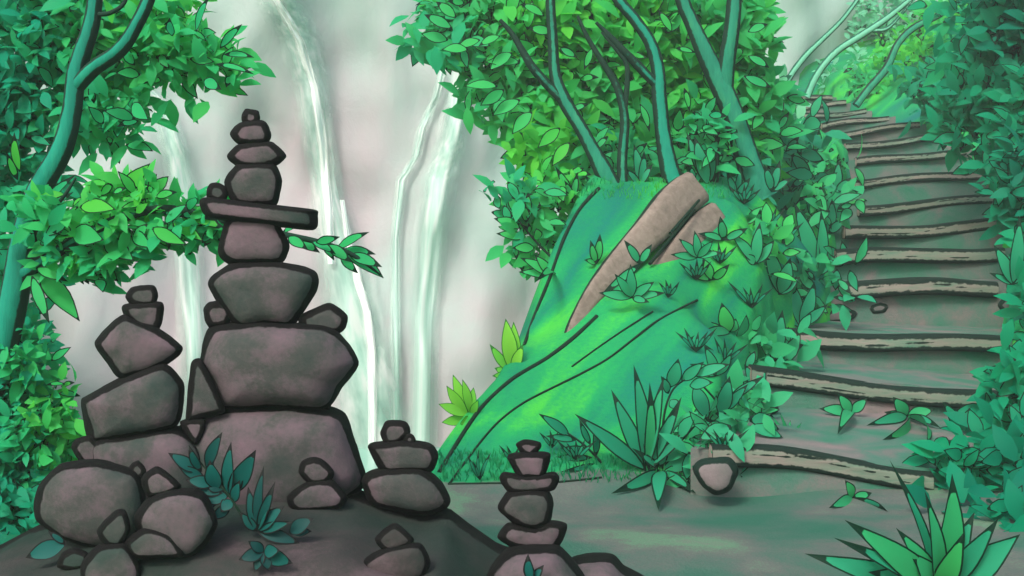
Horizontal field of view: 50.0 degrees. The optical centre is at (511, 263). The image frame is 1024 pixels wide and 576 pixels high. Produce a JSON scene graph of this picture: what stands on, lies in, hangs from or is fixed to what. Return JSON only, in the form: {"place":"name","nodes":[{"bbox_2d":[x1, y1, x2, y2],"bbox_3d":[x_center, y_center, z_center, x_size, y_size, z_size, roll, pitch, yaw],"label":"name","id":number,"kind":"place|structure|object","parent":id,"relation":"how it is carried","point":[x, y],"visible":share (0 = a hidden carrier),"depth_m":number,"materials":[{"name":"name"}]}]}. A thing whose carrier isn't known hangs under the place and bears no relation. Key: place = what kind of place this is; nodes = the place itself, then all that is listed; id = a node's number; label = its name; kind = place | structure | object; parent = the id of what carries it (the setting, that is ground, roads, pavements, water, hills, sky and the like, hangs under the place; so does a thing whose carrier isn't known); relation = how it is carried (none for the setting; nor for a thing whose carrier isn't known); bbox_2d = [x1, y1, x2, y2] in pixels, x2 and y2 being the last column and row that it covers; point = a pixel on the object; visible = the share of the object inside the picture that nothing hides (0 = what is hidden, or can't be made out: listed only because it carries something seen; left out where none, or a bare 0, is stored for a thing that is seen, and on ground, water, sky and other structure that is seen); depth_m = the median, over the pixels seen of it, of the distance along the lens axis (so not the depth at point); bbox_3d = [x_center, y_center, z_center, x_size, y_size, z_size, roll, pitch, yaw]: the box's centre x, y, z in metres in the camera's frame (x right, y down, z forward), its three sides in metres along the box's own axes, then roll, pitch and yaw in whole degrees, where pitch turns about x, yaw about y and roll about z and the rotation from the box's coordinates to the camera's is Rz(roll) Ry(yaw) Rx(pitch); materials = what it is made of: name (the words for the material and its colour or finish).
{"place":"outdoors","nodes":[
{"label":"outdoors","id":0,"kind":"place"},
{"bbox_2d":[150,90,202,380],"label":"waterfall","id":1,"kind":"structure","parent":0,"point":[189,278],"depth_m":30.49,"materials":[{"name":"liquid"}]},
{"bbox_2d":[265,0,391,448],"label":"waterfall","id":2,"kind":"structure","parent":0,"point":[346,298],"depth_m":30.55,"materials":[{"name":"liquid"}]},
{"bbox_2d":[340,200,375,449],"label":"waterfall","id":3,"kind":"structure","parent":2,"relation":"attached to","point":[371,359],"depth_m":29.58,"materials":[{"name":"white liquid"}]},
{"bbox_2d":[392,71,443,419],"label":"waterfall","id":4,"kind":"structure","parent":0,"point":[400,184],"depth_m":30.76,"materials":[{"name":"liquid"}]},
{"bbox_2d":[413,71,466,441],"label":"waterfall","id":5,"kind":"structure","parent":0,"point":[439,177],"depth_m":30.26,"materials":[{"name":"liquid"}]},
{"bbox_2d":[6,0,937,446],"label":"cliff","id":6,"kind":"structure","parent":0,"point":[376,102],"depth_m":31.21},
{"bbox_2d":[0,4,1023,575],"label":"ground","id":7,"kind":"structure","parent":0,"point":[682,532],"depth_m":8.92,"materials":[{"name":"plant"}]},
{"bbox_2d":[0,316,70,426],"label":"shrub","id":8,"kind":"object","parent":7,"relation":"on","point":[29,358],"visible":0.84,"depth_m":6.15,"materials":[{"name":"green plant"}]},
{"bbox_2d":[0,361,85,534],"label":"shrub","id":9,"kind":"object","parent":7,"relation":"on","point":[41,435],"visible":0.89,"depth_m":6.04,"materials":[{"name":"green plant"}]},
{"bbox_2d":[0,0,383,399],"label":"leaning tree","id":10,"kind":"object","parent":7,"relation":"on","point":[74,54],"visible":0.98,"depth_m":6.18,"materials":[{"name":"teal plant"}]},
{"bbox_2d":[0,490,506,575],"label":"rock mound","id":11,"kind":"object","parent":7,"relation":"on","point":[339,542],"visible":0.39,"depth_m":4.46,"materials":[{"name":"stone"}]},
{"bbox_2d":[26,531,65,559],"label":"dark plant","id":12,"kind":"object","parent":11,"relation":"on","point":[49,548],"visible":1,"depth_m":4.33,"materials":[{"name":"green plant"}]},
{"bbox_2d":[33,459,145,546],"bbox_3d":[-1.740,0.992,4.526,0.491,0.379,0.323,0,0,0],"label":"boulder","id":13,"kind":"object","parent":11,"relation":"on","point":[78,502],"visible":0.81,"depth_m":4.39,"materials":[{"name":"stone"}]},
{"bbox_2d":[80,543,141,575],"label":"stone","id":14,"kind":"object","parent":11,"relation":"on","point":[102,559],"visible":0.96,"depth_m":4.10,"materials":[{"name":"stone"}]},
{"bbox_2d":[97,509,130,543],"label":"stone","id":15,"kind":"object","parent":14,"relation":"on","point":[114,527],"visible":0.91,"depth_m":4.13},
{"bbox_2d":[93,426,199,498],"bbox_3d":[-1.643,0.923,4.928,0.567,0.399,0.423,0,0,0],"label":"boulder","id":16,"kind":"object","parent":11,"relation":"on","point":[149,450],"visible":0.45,"depth_m":4.74,"materials":[{"name":"stone"}]},
{"bbox_2d":[81,363,184,440],"bbox_3d":[-1.710,0.625,4.950,0.512,0.368,0.422,0,0,0],"label":"boulder","id":17,"kind":"object","parent":16,"relation":"on","point":[149,399],"visible":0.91,"depth_m":4.76,"materials":[{"name":"stone"}]},
{"bbox_2d":[95,314,182,377],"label":"stone","id":18,"kind":"object","parent":17,"relation":"on","point":[126,346],"visible":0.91,"depth_m":4.85,"materials":[{"name":"stone"}]},
{"bbox_2d":[122,301,163,328],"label":"stone","id":19,"kind":"object","parent":18,"relation":"on","point":[151,314],"visible":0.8,"depth_m":4.90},
{"bbox_2d":[180,419,205,444],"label":"pebble","id":20,"kind":"object","parent":16,"relation":"on","point":[194,430],"visible":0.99,"depth_m":4.79,"materials":[{"name":"stone"}]},
{"bbox_2d":[186,358,224,420],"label":"stone","id":21,"kind":"object","parent":20,"relation":"on","point":[204,400],"visible":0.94,"depth_m":4.78,"materials":[{"name":"stone"}]},
{"bbox_2d":[124,528,184,559],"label":"stone","id":22,"kind":"object","parent":11,"relation":"on","point":[145,543],"visible":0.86,"depth_m":4.11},
{"bbox_2d":[134,488,217,556],"bbox_3d":[-1.298,1.000,4.247,0.338,0.274,0.250,0,0,0],"label":"boulder","id":23,"kind":"object","parent":11,"relation":"on","point":[185,520],"visible":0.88,"depth_m":4.14,"materials":[{"name":"stone"}]},
{"bbox_2d":[141,466,180,496],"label":"stone","id":24,"kind":"object","parent":23,"relation":"on","point":[155,480],"visible":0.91,"depth_m":4.21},
{"bbox_2d":[168,433,255,518],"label":"dark plant","id":25,"kind":"object","parent":11,"relation":"on","point":[216,487],"visible":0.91,"depth_m":4.31,"materials":[{"name":"green plant"}]},
{"bbox_2d":[239,541,291,572],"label":"dark plant","id":26,"kind":"object","parent":11,"relation":"on","point":[257,554],"visible":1,"depth_m":4.11,"materials":[{"name":"green plant"}]},
{"bbox_2d":[240,467,298,543],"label":"dark plant","id":27,"kind":"object","parent":11,"relation":"on","point":[260,517],"visible":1,"depth_m":4.30,"materials":[{"name":"green plant"}]},
{"bbox_2d":[180,406,365,504],"bbox_3d":[-1.120,0.942,5.059,0.915,0.599,0.639,0,0,0],"label":"boulder","id":28,"kind":"object","parent":11,"relation":"on","point":[283,442],"visible":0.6,"depth_m":4.77,"materials":[{"name":"stone"}]},
{"bbox_2d":[200,322,358,409],"bbox_3d":[-1.077,0.465,5.063,0.766,0.418,0.598,0,0,0],"label":"boulder","id":29,"kind":"object","parent":28,"relation":"on","point":[286,365],"visible":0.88,"depth_m":4.80,"materials":[{"name":"stone"}]},
{"bbox_2d":[208,262,318,323],"bbox_3d":[-1.144,0.137,5.041,0.527,0.316,0.318,0,0,0],"label":"stone","id":30,"kind":"object","parent":29,"relation":"on","point":[254,292],"visible":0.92,"depth_m":4.90,"materials":[{"name":"stone"}]},
{"bbox_2d":[218,221,289,263],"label":"stone","id":31,"kind":"object","parent":30,"relation":"on","point":[247,242],"visible":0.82,"depth_m":4.96,"materials":[{"name":"stone"}]},
{"bbox_2d":[199,197,317,229],"bbox_3d":[-1.163,-0.231,5.039,0.556,0.152,0.258,0,0,0],"label":"slab","id":32,"kind":"object","parent":31,"relation":"on","point":[282,216],"depth_m":4.93,"materials":[{"name":"stone"}]},
{"bbox_2d":[224,164,281,204],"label":"stone","id":33,"kind":"object","parent":32,"relation":"on","point":[258,183],"visible":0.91,"depth_m":4.96,"materials":[{"name":"stone"}]},
{"bbox_2d":[227,141,285,165],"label":"stone","id":34,"kind":"object","parent":33,"relation":"on","point":[269,152],"visible":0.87,"depth_m":5.00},
{"bbox_2d":[230,120,270,143],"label":"stone","id":35,"kind":"object","parent":34,"relation":"on","point":[256,131],"visible":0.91,"depth_m":5.01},
{"bbox_2d":[298,303,347,332],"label":"stone","id":36,"kind":"object","parent":29,"relation":"on","point":[332,316],"visible":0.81,"depth_m":4.95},
{"bbox_2d":[287,479,347,509],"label":"stone","id":37,"kind":"object","parent":11,"relation":"on","point":[327,494],"visible":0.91,"depth_m":4.68,"materials":[{"name":"stone"}]},
{"bbox_2d":[298,457,333,481],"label":"stone","id":38,"kind":"object","parent":37,"relation":"on","point":[313,469],"visible":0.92,"depth_m":4.70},
{"bbox_2d":[364,542,430,575],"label":"stone","id":39,"kind":"object","parent":11,"relation":"on","point":[412,559],"visible":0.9,"depth_m":4.23,"materials":[{"name":"stone"}]},
{"bbox_2d":[375,523,413,548],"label":"stone","id":40,"kind":"object","parent":39,"relation":"on","point":[393,535],"visible":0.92,"depth_m":4.26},
{"bbox_2d":[361,468,450,514],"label":"boulder","id":41,"kind":"object","parent":11,"relation":"on","point":[414,491],"visible":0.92,"depth_m":4.79,"materials":[{"name":"stone"}]},
{"bbox_2d":[368,440,437,471],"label":"stone","id":42,"kind":"object","parent":41,"relation":"on","point":[416,454],"visible":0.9,"depth_m":4.84,"materials":[{"name":"stone"}]},
{"bbox_2d":[439,375,478,425],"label":"lime tuft","id":43,"kind":"object","parent":7,"relation":"on","point":[462,397],"visible":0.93,"depth_m":8.75,"materials":[{"name":"green plant"}]},
{"bbox_2d":[490,319,522,377],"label":"lime tuft","id":44,"kind":"object","parent":7,"relation":"on","point":[512,349],"visible":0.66,"depth_m":9.49,"materials":[{"name":"green plant"}]},
{"bbox_2d":[437,314,597,472],"bbox_3d":[0.048,1.007,9.137,0.207,1.090,2.367,0,0,34],"label":"root","id":45,"kind":"object","parent":7,"relation":"on","point":[517,375],"visible":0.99,"depth_m":9.15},
{"bbox_2d":[494,193,550,256],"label":"fern","id":46,"kind":"object","parent":7,"relation":"on","point":[525,247],"visible":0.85,"depth_m":11.55,"materials":[{"name":"green plant"}]},
{"bbox_2d":[473,155,590,281],"bbox_3d":[0.295,-0.502,11.998,0.999,1.423,1.476,0,0,32],"label":"shrub","id":47,"kind":"object","parent":7,"relation":"on","point":[548,196],"visible":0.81,"depth_m":11.72,"materials":[{"name":"green plant"}]},
{"bbox_2d":[487,544,584,575],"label":"boulder","id":48,"kind":"object","parent":7,"relation":"on","point":[556,560],"visible":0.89,"depth_m":4.34,"materials":[{"name":"stone"}]},
{"bbox_2d":[497,520,566,546],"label":"stone","id":49,"kind":"object","parent":48,"relation":"on","point":[510,534],"visible":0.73,"depth_m":4.49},
{"bbox_2d":[498,491,553,527],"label":"stone","id":50,"kind":"object","parent":49,"relation":"on","point":[530,509],"visible":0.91,"depth_m":4.48,"materials":[{"name":"stone"}]},
{"bbox_2d":[499,472,558,491],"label":"stone","id":51,"kind":"object","parent":50,"relation":"on","point":[514,482],"visible":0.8,"depth_m":4.50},
{"bbox_2d":[507,451,550,476],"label":"stone","id":52,"kind":"object","parent":51,"relation":"on","point":[528,464],"visible":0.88,"depth_m":4.50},
{"bbox_2d":[539,414,601,471],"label":"fern","id":53,"kind":"object","parent":7,"relation":"on","point":[560,428],"visible":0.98,"depth_m":8.21,"materials":[{"name":"green plant"}]},
{"bbox_2d":[449,299,697,482],"bbox_3d":[0.654,0.966,9.320,0.241,1.250,3.558,0,0,42],"label":"root","id":54,"kind":"object","parent":7,"relation":"on","point":[571,378],"visible":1,"depth_m":9.23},
{"bbox_2d":[385,0,771,184],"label":"forked tree","id":55,"kind":"object","parent":7,"relation":"on","point":[523,85],"visible":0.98,"depth_m":13.36,"materials":[{"name":"green plant"}]},
{"bbox_2d":[554,123,659,188],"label":"shrub","id":56,"kind":"object","parent":7,"relation":"on","point":[609,150],"visible":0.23,"depth_m":13.04,"materials":[{"name":"green plant"}]},
{"bbox_2d":[572,552,643,575],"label":"boulder","id":57,"kind":"object","parent":7,"relation":"on","point":[599,564],"visible":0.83,"depth_m":4.59,"materials":[{"name":"stone"}]},
{"bbox_2d":[547,0,698,181],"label":"thin tree","id":58,"kind":"object","parent":7,"relation":"on","point":[627,113],"visible":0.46,"depth_m":13.87,"materials":[{"name":"green plant"}]},
{"bbox_2d":[600,264,663,302],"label":"leafy plant","id":59,"kind":"object","parent":7,"relation":"on","point":[629,288],"visible":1,"depth_m":9.92,"materials":[{"name":"green plant"}]},
{"bbox_2d":[575,367,694,470],"bbox_3d":[0.921,1.152,8.158,0.919,0.802,0.138,0,0,0],"label":"strap plant","id":60,"kind":"object","parent":7,"relation":"on","point":[643,435],"visible":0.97,"depth_m":8.15,"materials":[{"name":"green plant"}]},
{"bbox_2d":[564,172,724,332],"bbox_3d":[1.252,-0.105,10.842,0.604,1.732,2.510,0,0,42],"label":"rock","id":61,"kind":"object","parent":7,"relation":"on","point":[673,206],"visible":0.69,"depth_m":11.00,"materials":[{"name":"brown stone"}]},
{"bbox_2d":[611,438,694,509],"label":"star plant","id":62,"kind":"object","parent":7,"relation":"on","point":[657,481],"visible":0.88,"depth_m":8.02,"materials":[{"name":"green plant"}]},
{"bbox_2d":[595,0,741,183],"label":"crooked tree","id":63,"kind":"object","parent":7,"relation":"on","point":[669,151],"visible":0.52,"depth_m":13.82,"materials":[{"name":"teal plant"}]},
{"bbox_2d":[661,359,729,423],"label":"broadleaf plant","id":64,"kind":"object","parent":7,"relation":"on","point":[674,376],"visible":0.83,"depth_m":8.46,"materials":[{"name":"green plant"}]},
{"bbox_2d":[671,231,722,260],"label":"leafy plant","id":65,"kind":"object","parent":7,"relation":"on","point":[696,249],"visible":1,"depth_m":10.62,"materials":[{"name":"green plant"}]},
{"bbox_2d":[673,79,757,182],"bbox_3d":[2.327,-1.487,12.861,0.954,1.286,0.983,0,0,-17],"label":"shrub","id":66,"kind":"object","parent":7,"relation":"on","point":[710,123],"visible":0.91,"depth_m":12.72,"materials":[{"name":"green plant"}]},
{"bbox_2d":[693,457,737,494],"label":"stone","id":67,"kind":"object","parent":7,"relation":"on","point":[716,475],"visible":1,"depth_m":7.61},
{"bbox_2d":[659,375,792,487],"bbox_3d":[1.612,1.314,8.518,0.840,0.833,1.564,0,0,29],"label":"shrub","id":68,"kind":"object","parent":7,"relation":"on","point":[729,422],"visible":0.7,"depth_m":8.21,"materials":[{"name":"green plant"}]},
{"bbox_2d":[692,376,763,420],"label":"broadleaf plant","id":69,"kind":"object","parent":7,"relation":"on","point":[728,397],"visible":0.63,"depth_m":8.71,"materials":[{"name":"green plant"}]},
{"bbox_2d":[668,0,813,199],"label":"thick tree","id":70,"kind":"object","parent":7,"relation":"on","point":[729,62],"visible":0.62,"depth_m":14.29,"materials":[{"name":"green plant"}]},
{"bbox_2d":[715,359,778,417],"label":"shrub","id":71,"kind":"object","parent":7,"relation":"on","point":[737,377],"visible":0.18,"depth_m":9.32,"materials":[{"name":"green plant"}]},
{"bbox_2d":[734,223,773,264],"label":"leafy plant","id":72,"kind":"object","parent":7,"relation":"on","point":[756,252],"visible":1,"depth_m":11.30,"materials":[{"name":"green plant"}]},
{"bbox_2d":[740,202,800,282],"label":"shrub","id":73,"kind":"object","parent":7,"relation":"on","point":[764,213],"visible":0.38,"depth_m":11.91,"materials":[{"name":"green plant"}]},
{"bbox_2d":[736,311,823,370],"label":"shrub","id":74,"kind":"object","parent":7,"relation":"on","point":[785,354],"visible":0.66,"depth_m":10.75,"materials":[{"name":"green plant"}]},
{"bbox_2d":[765,253,799,294],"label":"leafy plant","id":75,"kind":"object","parent":7,"relation":"on","point":[781,286],"visible":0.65,"depth_m":12.10,"materials":[{"name":"green plant"}]},
{"bbox_2d":[767,95,851,213],"bbox_3d":[4.195,-1.559,16.033,1.405,1.737,1.568,0,0,0],"label":"shrub","id":76,"kind":"object","parent":7,"relation":"on","point":[799,169],"visible":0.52,"depth_m":15.83,"materials":[{"name":"green plant"}]},
{"bbox_2d":[794,203,835,275],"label":"leafy plant","id":77,"kind":"object","parent":7,"relation":"on","point":[813,244],"visible":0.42,"depth_m":13.11,"materials":[{"name":"green plant"}]},
{"bbox_2d":[786,172,865,274],"bbox_3d":[4.256,-0.494,14.991,1.092,1.535,1.312,0,0,16],"label":"shrub","id":78,"kind":"object","parent":7,"relation":"on","point":[817,198],"visible":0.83,"depth_m":14.76,"materials":[{"name":"green plant"}]},
{"bbox_2d":[791,237,877,330],"bbox_3d":[3.445,0.215,12.488,1.173,1.072,0.858,0,0,0],"label":"shrub","id":79,"kind":"object","parent":7,"relation":"on","point":[821,261],"visible":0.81,"depth_m":12.41,"materials":[{"name":"green plant"}]},
{"bbox_2d":[812,130,866,203],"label":"shrub","id":80,"kind":"object","parent":7,"relation":"on","point":[822,166],"visible":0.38,"depth_m":18.87,"materials":[{"name":"green plant"}]},
{"bbox_2d":[804,0,948,97],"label":"tree","id":81,"kind":"object","parent":7,"relation":"on","point":[884,24],"visible":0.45,"depth_m":30.30,"materials":[{"name":"green plant"}]},
{"bbox_2d":[840,0,967,107],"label":"tree","id":82,"kind":"object","parent":7,"relation":"on","point":[917,47],"visible":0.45,"depth_m":26.87,"materials":[{"name":"green plant"}]},
{"bbox_2d":[806,461,1019,575],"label":"spear plant","id":83,"kind":"object","parent":7,"relation":"on","point":[950,548],"visible":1,"depth_m":5.27,"materials":[{"name":"green plant"}]},
{"bbox_2d":[887,37,982,138],"bbox_3d":[8.832,-3.449,21.934,2.471,2.249,1.881,0,0,0],"label":"shrub","id":84,"kind":"object","parent":7,"relation":"on","point":[911,86],"visible":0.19,"depth_m":21.96,"materials":[{"name":"green plant"}]},
{"bbox_2d":[902,419,1009,489],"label":"shrub","id":85,"kind":"object","parent":7,"relation":"on","point":[944,453],"visible":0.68,"depth_m":7.89,"materials":[{"name":"green plant"}]},
{"bbox_2d":[900,461,1023,531],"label":"shrub","id":86,"kind":"object","parent":7,"relation":"on","point":[1009,504],"visible":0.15,"depth_m":7.09,"materials":[{"name":"green plant"}]},
{"bbox_2d":[906,0,1023,113],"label":"shrub","id":87,"kind":"object","parent":7,"relation":"on","point":[994,29],"visible":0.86,"depth_m":15.29,"materials":[{"name":"green plant"}]},
{"bbox_2d":[919,50,1023,188],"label":"shrub","id":88,"kind":"object","parent":7,"relation":"on","point":[1005,93],"visible":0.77,"depth_m":15.20,"materials":[{"name":"green plant"}]},
{"bbox_2d":[943,339,1023,433],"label":"shrub","id":89,"kind":"object","parent":7,"relation":"on","point":[1004,377],"visible":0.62,"depth_m":9.07,"materials":[{"name":"green plant"}]},
{"bbox_2d":[945,392,1023,498],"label":"shrub","id":90,"kind":"object","parent":7,"relation":"on","point":[1007,451],"visible":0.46,"depth_m":7.75,"materials":[{"name":"green plant"}]},
{"bbox_2d":[962,124,1023,241],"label":"shrub","id":91,"kind":"object","parent":7,"relation":"on","point":[1005,210],"visible":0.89,"depth_m":13.15,"materials":[{"name":"green plant"}]},
{"bbox_2d":[987,256,1023,353],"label":"shrub","id":92,"kind":"object","parent":7,"relation":"on","point":[1010,331],"visible":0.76,"depth_m":10.60,"materials":[{"name":"green plant"}]},
{"bbox_2d":[990,217,1023,284],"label":"leafy plant","id":93,"kind":"object","parent":7,"relation":"on","point":[1007,265],"visible":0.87,"depth_m":11.20,"materials":[{"name":"green plant"}]},
{"bbox_2d":[438,176,753,482],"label":"grass","id":94,"kind":"structure","parent":0,"point":[460,456],"depth_m":8.19,"materials":[{"name":"plant"}]},
{"bbox_2d":[691,97,1011,496],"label":"stair path","id":95,"kind":"structure","parent":0,"point":[855,437],"depth_m":12.31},
{"bbox_2d":[792,282,827,326],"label":"leafy plant","id":96,"kind":"object","parent":95,"relation":"on","point":[801,308],"visible":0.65,"depth_m":12.32,"materials":[{"name":"green plant"}]},
{"bbox_2d":[708,443,933,489],"bbox_3d":[2.239,1.475,7.980,1.646,0.361,0.194,0,0,-2],"label":"log step","id":97,"kind":"object","parent":95,"relation":"on","point":[775,456],"visible":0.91,"depth_m":7.93,"materials":[{"name":"brown wood"}]},
{"bbox_2d":[820,394,866,432],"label":"leafy plant","id":98,"kind":"object","parent":95,"relation":"on","point":[845,409],"visible":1,"depth_m":10.09,"materials":[{"name":"green plant"}]},
{"bbox_2d":[748,364,997,407],"bbox_3d":[3.422,1.165,10.419,2.367,0.423,0.219,0,0,0],"label":"log step","id":99,"kind":"object","parent":95,"relation":"on","point":[791,379],"visible":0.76,"depth_m":10.35,"materials":[{"name":"brown wood"}]},
{"bbox_2d":[786,327,1001,352],"bbox_3d":[4.106,0.821,11.794,2.317,0.274,0.203,0,0,1],"label":"log step","id":100,"kind":"object","parent":95,"relation":"on","point":[847,342],"visible":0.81,"depth_m":11.71,"materials":[{"name":"brown wood"}]},
{"bbox_2d":[866,397,939,439],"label":"leafy plant","id":101,"kind":"object","parent":95,"relation":"on","point":[901,412],"visible":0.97,"depth_m":9.77,"materials":[{"name":"green plant"}]},
{"bbox_2d":[854,150,966,165],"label":"log step","id":102,"kind":"object","parent":95,"relation":"on","point":[893,158],"visible":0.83,"depth_m":20.15,"materials":[{"name":"brown wood"}]},
{"bbox_2d":[841,218,995,238],"bbox_3d":[6.041,-0.530,16.313,2.307,0.329,0.192,0,0,-4],"label":"log step","id":103,"kind":"object","parent":95,"relation":"on","point":[903,232],"visible":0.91,"depth_m":16.23,"materials":[{"name":"brown wood"}]},
{"bbox_2d":[855,172,981,188],"bbox_3d":[6.984,-1.433,18.925,2.216,0.332,0.186,0,0,0],"label":"log step","id":104,"kind":"object","parent":95,"relation":"on","point":[908,178],"visible":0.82,"depth_m":18.87,"materials":[{"name":"brown wood"}]},
{"bbox_2d":[840,277,998,299],"bbox_3d":[5.078,0.303,13.685,1.967,0.286,0.263,0,0,0],"label":"log step","id":105,"kind":"object","parent":95,"relation":"on","point":[888,287],"visible":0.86,"depth_m":13.57,"materials":[{"name":"brown wood"}]},
{"bbox_2d":[834,247,1004,264],"bbox_3d":[5.566,-0.110,14.986,2.379,0.249,0.227,0,0,-3],"label":"log step","id":106,"kind":"object","parent":95,"relation":"on","point":[919,255],"visible":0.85,"depth_m":14.89,"materials":[{"name":"brown wood"}]},
{"bbox_2d":[857,194,992,216],"bbox_3d":[6.618,-0.941,17.628,2.195,0.375,0.200,0,0,-2],"label":"log step","id":107,"kind":"object","parent":95,"relation":"on","point":[890,209],"visible":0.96,"depth_m":17.58,"materials":[{"name":"brown wood"}]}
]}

